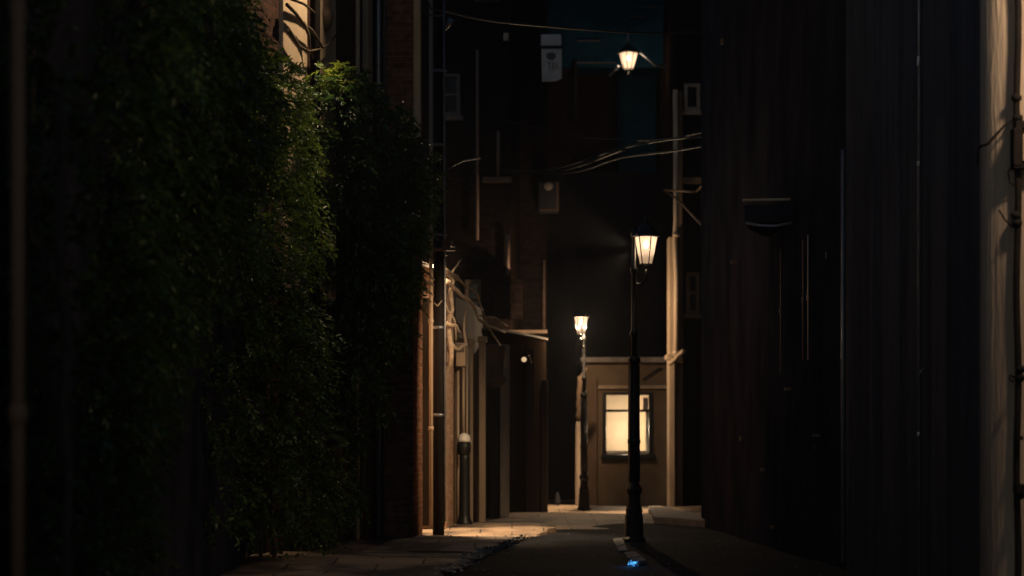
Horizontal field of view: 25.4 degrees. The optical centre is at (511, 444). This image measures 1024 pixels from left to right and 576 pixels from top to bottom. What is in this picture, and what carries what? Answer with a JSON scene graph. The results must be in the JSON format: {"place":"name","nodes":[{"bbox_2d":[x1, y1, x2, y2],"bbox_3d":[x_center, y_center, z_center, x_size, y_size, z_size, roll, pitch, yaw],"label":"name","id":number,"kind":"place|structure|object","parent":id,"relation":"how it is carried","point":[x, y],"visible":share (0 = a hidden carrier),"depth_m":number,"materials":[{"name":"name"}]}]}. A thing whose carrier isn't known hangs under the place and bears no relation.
{"place":"outdoors","nodes":[
{"label":"outdoors","id":0,"kind":"place"},
{"bbox_2d":[221,524,556,575],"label":"pavement","id":1,"kind":"structure","parent":0,"point":[402,561],"depth_m":25.04,"materials":[{"name":"grey concrete"}]},
{"bbox_2d":[8,0,26,575],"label":"drainpipe post","id":2,"kind":"object","parent":1,"relation":"on","point":[17,414],"visible":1,"depth_m":8.98,"materials":[{"name":"metal"}]},
{"bbox_2d":[0,0,266,575],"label":"garden wall","id":3,"kind":"structure","parent":1,"relation":"on","point":[197,487],"depth_m":15.13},
{"bbox_2d":[0,0,309,575],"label":"leafy hedge","id":4,"kind":"object","parent":1,"relation":"on","point":[167,289],"visible":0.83,"depth_m":12.93,"materials":[{"name":"green plant"}]},
{"bbox_2d":[283,65,455,551],"bbox_3d":[-1.740,-1.478,27.573,1.649,6.016,3.946,0,0,18],"label":"leafy hedge","id":5,"kind":"object","parent":1,"relation":"on","point":[372,184],"visible":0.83,"depth_m":27.10,"materials":[{"name":"green plant"}]},
{"bbox_2d":[305,60,356,107],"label":"young shoots","id":6,"kind":"object","parent":5,"relation":"attached to","point":[337,68],"visible":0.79,"depth_m":26.52,"materials":[{"name":"green plant"}]},
{"bbox_2d":[422,0,480,534],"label":"utility pole","id":7,"kind":"object","parent":1,"relation":"on","point":[439,394],"visible":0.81,"depth_m":31.94,"materials":[{"name":"metal"}]},
{"bbox_2d":[445,10,701,33],"bbox_3d":[0.958,-6.279,33.886,5.413,0.391,0.256,0,0,-42],"label":"overhead cable","id":8,"kind":"object","parent":7,"relation":"hanging from","point":[489,20],"visible":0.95,"depth_m":33.82,"materials":[{"name":"black rubber"}]},
{"bbox_2d":[349,525,821,575],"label":"grit","id":9,"kind":"object","parent":1,"relation":"on","point":[576,551],"visible":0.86,"depth_m":26.53,"materials":[{"name":"grey gravel"}]},
{"bbox_2d":[554,492,560,504],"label":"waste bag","id":10,"kind":"object","parent":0,"point":[557,500],"visible":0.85,"depth_m":44.96,"materials":[{"name":"black plastic"}]},
{"bbox_2d":[503,148,625,173],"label":"overhead cable","id":11,"kind":"object","parent":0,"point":[584,163],"visible":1,"depth_m":40.70,"materials":[{"name":"black rubber"}]},
{"bbox_2d":[453,500,700,529],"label":"court paving","id":12,"kind":"structure","parent":0,"point":[566,514],"depth_m":38.44,"materials":[{"name":"grey concrete"}]},
{"bbox_2d":[456,433,472,523],"bbox_3d":[-0.722,0.528,34.600,0.250,1.424,0.246,0,0,0],"label":"bollard","id":13,"kind":"object","parent":12,"relation":"on","point":[464,448],"visible":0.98,"depth_m":34.53,"materials":[{"name":"black metal"}]},
{"bbox_2d":[453,297,486,522],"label":"stuccoed outbuilding","id":14,"kind":"structure","parent":12,"relation":"on","point":[469,398],"depth_m":36.57,"materials":[{"name":"brown paint"}]},
{"bbox_2d":[482,327,547,517],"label":"brown outbuilding","id":15,"kind":"structure","parent":12,"relation":"on","point":[516,434],"depth_m":40.12,"materials":[{"name":"paint"}]},
{"bbox_2d":[521,355,531,363],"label":"globe light","id":16,"kind":"object","parent":15,"relation":"attached to","point":[523,359],"visible":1,"depth_m":40.26,"materials":[{"name":"white glass"}]},
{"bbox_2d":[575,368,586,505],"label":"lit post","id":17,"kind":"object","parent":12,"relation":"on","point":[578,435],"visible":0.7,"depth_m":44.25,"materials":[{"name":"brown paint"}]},
{"bbox_2d":[573,303,590,509],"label":"street lamp","id":18,"kind":"object","parent":12,"relation":"on","point":[581,316],"visible":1,"depth_m":43.14,"materials":[{"name":"black metal"}]},
{"bbox_2d":[547,0,662,499],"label":"back building","id":19,"kind":"structure","parent":12,"relation":"on","point":[605,208],"depth_m":49.45,"materials":[{"name":"brick"}]},
{"bbox_2d":[648,506,704,527],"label":"kerb","id":20,"kind":"structure","parent":12,"relation":"on","point":[665,515],"depth_m":36.28,"materials":[{"name":"concrete"}]},
{"bbox_2d":[663,0,700,506],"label":"corner building","id":21,"kind":"structure","parent":12,"relation":"on","point":[682,221],"depth_m":44.20,"materials":[{"name":"brick"}]},
{"bbox_2d":[608,30,665,76],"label":"bracket lamp","id":22,"kind":"object","parent":21,"relation":"attached to","point":[628,53],"visible":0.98,"depth_m":48.12,"materials":[{"name":"black metal"}]},
{"bbox_2d":[683,83,700,115],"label":"window","id":23,"kind":"structure","parent":21,"relation":"in","point":[691,91],"depth_m":44.13,"materials":[{"name":"grey glass"}]},
{"bbox_2d":[683,272,700,318],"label":"window","id":24,"kind":"structure","parent":21,"relation":"in","point":[692,278],"depth_m":44.13,"materials":[{"name":"black glass"}]},
{"bbox_2d":[577,357,666,505],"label":"house","id":25,"kind":"structure","parent":0,"point":[607,413],"depth_m":46.40,"materials":[{"name":"beige"}]},
{"bbox_2d":[606,395,627,450],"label":"window","id":26,"kind":"structure","parent":25,"relation":"in","point":[616,422],"depth_m":47.82,"materials":[{"name":"beige glass"}]},
{"bbox_2d":[601,392,654,459],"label":"window","id":27,"kind":"structure","parent":25,"relation":"in","point":[649,413],"depth_m":46.33,"materials":[{"name":"black metal"}]},
{"bbox_2d":[408,523,863,575],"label":"road","id":28,"kind":"structure","parent":0,"point":[692,559],"depth_m":25.65,"materials":[{"name":"grey asphalt"}]},
{"bbox_2d":[422,0,458,528],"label":"brick outbuilding","id":29,"kind":"structure","parent":28,"relation":"on","point":[427,423],"depth_m":32.94,"materials":[{"name":"beige paint"}]},
{"bbox_2d":[455,343,465,366],"bbox_3d":[-0.786,-1.384,34.890,0.161,0.360,0.240,0,0,0],"label":"meter box","id":30,"kind":"object","parent":29,"relation":"attached to","point":[461,358],"visible":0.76,"depth_m":34.80,"materials":[{"name":"beige paint"}]},
{"bbox_2d":[446,260,507,366],"bbox_3d":[-0.540,-1.943,35.433,0.222,1.628,5.778,0,0,8],"label":"climbing vine","id":31,"kind":"object","parent":29,"relation":"attached to","point":[450,283],"visible":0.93,"depth_m":33.18,"materials":[{"name":"beige plant"}]},
{"bbox_2d":[433,534,532,573],"bbox_3d":[-0.318,1.220,26.274,0.446,0.070,8.574,0,0,5],"label":"rubble","id":32,"kind":"object","parent":28,"relation":"on","point":[481,553],"visible":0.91,"depth_m":25.08,"materials":[{"name":"grey stone"}]},
{"bbox_2d":[613,538,624,547],"bbox_3d":[1.364,1.262,29.002,0.142,0.055,2.674,0,0,2],"label":"kerb stone","id":33,"kind":"object","parent":28,"relation":"on","point":[618,542],"visible":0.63,"depth_m":28.89,"materials":[{"name":"grey stone"}]},
{"bbox_2d":[616,545,627,552],"bbox_3d":[1.324,1.262,27.519,0.121,0.055,1.672,0,0,2],"label":"kerb stone","id":34,"kind":"object","parent":28,"relation":"on","point":[621,549],"visible":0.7,"depth_m":26.94,"materials":[{"name":"grey stone"}]},
{"bbox_2d":[624,551,640,561],"bbox_3d":[1.357,1.262,25.677,0.179,0.055,1.625,0,0,0],"label":"kerb stone","id":35,"kind":"object","parent":28,"relation":"on","point":[631,554],"visible":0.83,"depth_m":25.66,"materials":[{"name":"grey stone"}]},
{"bbox_2d":[629,556,645,565],"bbox_3d":[1.359,1.262,24.711,0.173,0.055,1.180,0,0,0],"label":"kerb stone","id":36,"kind":"object","parent":28,"relation":"on","point":[640,559],"visible":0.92,"depth_m":24.40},
{"bbox_2d":[622,214,660,541],"bbox_3d":[1.683,-0.874,29.580,0.492,4.288,0.351,0,0,0],"label":"street lamp","id":37,"kind":"object","parent":28,"relation":"on","point":[645,235],"visible":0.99,"depth_m":29.54,"materials":[{"name":"black metal"}]},
{"bbox_2d":[701,0,845,569],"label":"dark building","id":38,"kind":"structure","parent":28,"relation":"on","point":[773,108],"depth_m":27.78,"materials":[{"name":"wood"}]},
{"bbox_2d":[502,119,700,140],"bbox_3d":[1.509,-5.584,39.731,0.186,1.366,8.818,0,0,-22],"label":"overhead cable","id":39,"kind":"object","parent":38,"relation":"attached to","point":[592,137],"visible":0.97,"depth_m":39.99,"materials":[{"name":"black rubber"}]},
{"bbox_2d":[503,135,700,171],"bbox_3d":[1.490,-5.060,39.717,0.186,0.488,8.808,0,0,-21],"label":"overhead cable","id":40,"kind":"object","parent":38,"relation":"attached to","point":[628,146],"visible":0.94,"depth_m":39.49,"materials":[{"name":"black rubber"}]},
{"bbox_2d":[544,146,700,175],"bbox_3d":[1.873,-4.835,38.816,0.122,0.328,6.852,0,0,-21],"label":"overhead cable","id":41,"kind":"object","parent":38,"relation":"attached to","point":[624,157],"visible":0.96,"depth_m":38.77,"materials":[{"name":"black rubber"}]},
{"bbox_2d":[841,0,925,575],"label":"slate building","id":42,"kind":"structure","parent":0,"point":[884,369],"depth_m":21.23,"materials":[{"name":"metal"}]},
{"bbox_2d":[922,0,1023,575],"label":"building","id":43,"kind":"structure","parent":0,"point":[973,286],"depth_m":17.96,"materials":[{"name":"beige stone"}]},
{"label":"ground","id":44,"kind":"structure","parent":0,"visible":0},
{"bbox_2d":[201,0,362,559],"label":"leafy hedge","id":45,"kind":"object","parent":44,"relation":"on","point":[259,351],"visible":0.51,"depth_m":22.91,"materials":[{"name":"green plant"}]},
{"bbox_2d":[238,0,263,51],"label":"young shoots","id":46,"kind":"object","parent":45,"relation":"attached to","point":[251,12],"visible":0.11,"depth_m":22.02,"materials":[{"name":"green plant"}]},
{"bbox_2d":[245,0,421,552],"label":"brick building","id":47,"kind":"structure","parent":44,"relation":"on","point":[381,40],"depth_m":29.16,"materials":[{"name":"beige paint"}]},
{"bbox_2d":[285,0,336,58],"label":"climbing branch","id":48,"kind":"object","parent":47,"relation":"attached to","point":[302,22],"visible":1,"depth_m":26.35,"materials":[{"name":"brown plant"}]},
{"bbox_2d":[416,273,431,336],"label":"young shoots","id":49,"kind":"object","parent":47,"relation":"attached to","point":[421,298],"visible":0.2,"depth_m":30.11,"materials":[{"name":"green plant"}]},
{"bbox_2d":[420,257,441,306],"bbox_3d":[-1.145,-2.125,31.244,0.195,0.915,1.354,0,0,15],"label":"climbing vine","id":50,"kind":"object","parent":47,"relation":"attached to","point":[429,282],"visible":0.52,"depth_m":31.02,"materials":[{"name":"brown plant"}]},
{"bbox_2d":[415,152,447,256],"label":"young shoots","id":51,"kind":"object","parent":47,"relation":"attached to","point":[438,177],"visible":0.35,"depth_m":29.68,"materials":[{"name":"green plant"}]},
{"bbox_2d":[422,0,546,379],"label":"dark brick building","id":52,"kind":"structure","parent":44,"relation":"on","point":[496,226],"depth_m":44.00,"materials":[{"name":"brown brick"}]},
{"bbox_2d":[445,73,463,120],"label":"window","id":53,"kind":"structure","parent":52,"relation":"in","point":[452,81],"depth_m":43.99,"materials":[{"name":"grey glass"}]},
{"bbox_2d":[465,280,483,324],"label":"window","id":54,"kind":"structure","parent":52,"relation":"in","point":[475,284],"depth_m":43.93,"materials":[{"name":"grey glass"}]},
{"bbox_2d":[538,181,558,213],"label":"air conditioner","id":55,"kind":"object","parent":52,"relation":"attached to","point":[548,197],"visible":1,"depth_m":45.50,"materials":[{"name":"brown paint"}]},
{"bbox_2d":[540,34,563,81],"bbox_3d":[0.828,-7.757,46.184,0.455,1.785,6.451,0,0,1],"label":"hanging sign","id":56,"kind":"object","parent":52,"relation":"attached to","point":[551,47],"visible":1,"depth_m":42.97,"materials":[{"name":"grey metal"}]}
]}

